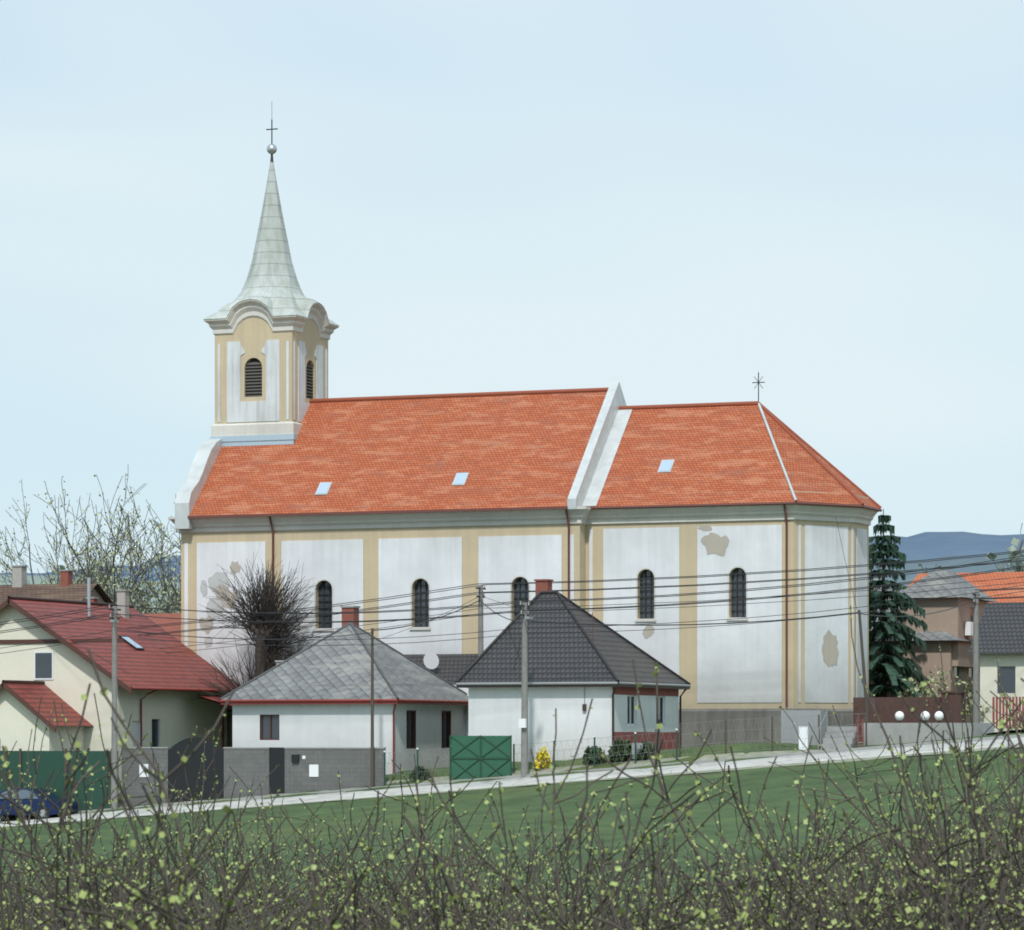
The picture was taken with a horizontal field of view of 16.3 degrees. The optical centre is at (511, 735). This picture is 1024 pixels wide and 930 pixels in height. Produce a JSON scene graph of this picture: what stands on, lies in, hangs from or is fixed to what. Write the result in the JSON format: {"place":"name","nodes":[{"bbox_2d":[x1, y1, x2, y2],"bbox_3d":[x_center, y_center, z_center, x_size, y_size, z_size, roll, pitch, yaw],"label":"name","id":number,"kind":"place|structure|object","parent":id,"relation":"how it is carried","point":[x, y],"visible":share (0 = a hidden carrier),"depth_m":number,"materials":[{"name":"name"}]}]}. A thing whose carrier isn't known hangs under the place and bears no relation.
{"place":"outdoors","nodes":[
{"label":"outdoors","id":0,"kind":"place"},
{"bbox_2d":[0,732,1023,929],"bbox_3d":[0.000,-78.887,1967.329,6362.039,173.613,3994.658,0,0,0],"label":"ground","id":1,"kind":"structure","parent":0,"point":[777,793],"depth_m":134.01,"materials":[{"name":"green plant"}]},
{"bbox_2d":[0,578,239,793],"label":"house","id":2,"kind":"structure","parent":1,"relation":"on","point":[156,691],"depth_m":171.42,"materials":[{"name":"beige paint"}]},
{"bbox_2d":[183,552,326,702],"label":"pollard tree","id":3,"kind":"object","parent":1,"relation":"on","point":[264,653],"visible":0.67,"depth_m":176.97,"materials":[{"name":"brown plant"}]},
{"bbox_2d":[219,606,477,773],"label":"house","id":4,"kind":"structure","parent":1,"relation":"on","point":[314,696],"depth_m":165.08,"materials":[{"name":"white paint"}]},
{"bbox_2d":[0,712,866,809],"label":"fence","id":5,"kind":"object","parent":1,"relation":"on","point":[301,769],"depth_m":162.45,"materials":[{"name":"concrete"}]},
{"bbox_2d":[0,605,1023,929],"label":"bushes","id":6,"kind":"object","parent":1,"relation":"on","point":[970,899],"visible":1,"depth_m":18.51,"materials":[{"name":"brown plant"}]},
{"bbox_2d":[0,565,1023,731],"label":"houses","id":7,"kind":"structure","parent":1,"relation":"on","point":[1001,629],"depth_m":183.28,"materials":[{"name":"beige paint"}]},
{"bbox_2d":[0,518,1023,809],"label":"utility lines","id":8,"kind":"object","parent":1,"relation":"on","point":[480,614],"visible":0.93,"depth_m":162.84,"materials":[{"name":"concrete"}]},
{"bbox_2d":[0,473,1023,720],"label":"trees","id":9,"kind":"object","parent":1,"relation":"on","point":[102,573],"visible":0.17,"depth_m":250.15,"materials":[{"name":"grey plant"}]},
{"bbox_2d":[168,372,881,747],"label":"church","id":10,"kind":"structure","parent":1,"relation":"on","point":[356,500],"depth_m":175.44,"materials":[{"name":"white paint"}]},
{"bbox_2d":[203,120,338,446],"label":"tower","id":11,"kind":"structure","parent":10,"relation":"attached to","point":[272,326],"depth_m":184.09,"materials":[{"name":"white paint"}]},
{"bbox_2d":[409,738,656,781],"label":"plants","id":12,"kind":"object","parent":1,"relation":"on","point":[600,751],"visible":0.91,"depth_m":157.11,"materials":[{"name":"green plant"}]},
{"bbox_2d":[455,579,690,761],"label":"house","id":13,"kind":"structure","parent":1,"relation":"on","point":[570,675],"depth_m":160.75,"materials":[{"name":"white paint"}]},
{"bbox_2d":[869,509,928,696],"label":"spruce","id":14,"kind":"object","parent":1,"relation":"on","point":[895,669],"visible":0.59,"depth_m":180.40,"materials":[{"name":"green plant"}]},
{"bbox_2d":[781,691,1023,750],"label":"fence","id":15,"kind":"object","parent":1,"relation":"on","point":[897,716],"visible":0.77,"depth_m":155.45,"materials":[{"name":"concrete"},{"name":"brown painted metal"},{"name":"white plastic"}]},
{"bbox_2d":[0,729,1023,826],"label":"road","id":16,"kind":"structure","parent":0,"point":[705,763],"depth_m":154.26,"materials":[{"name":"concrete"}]},
{"bbox_2d":[0,788,77,818],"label":"car","id":17,"kind":"object","parent":16,"relation":"on","point":[51,796],"visible":0.59,"depth_m":164.48,"materials":[{"name":"blue paint"}]},
{"bbox_2d":[0,532,1023,613],"bbox_3d":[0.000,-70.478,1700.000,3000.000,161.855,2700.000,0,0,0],"label":"hills","id":18,"kind":"structure","parent":0,"point":[924,546],"depth_m":2400.67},
{"bbox_2d":[0,0,1023,572],"label":"sky","id":19,"kind":"structure","parent":0,"point":[669,201],"materials":[{"name":"blue"}]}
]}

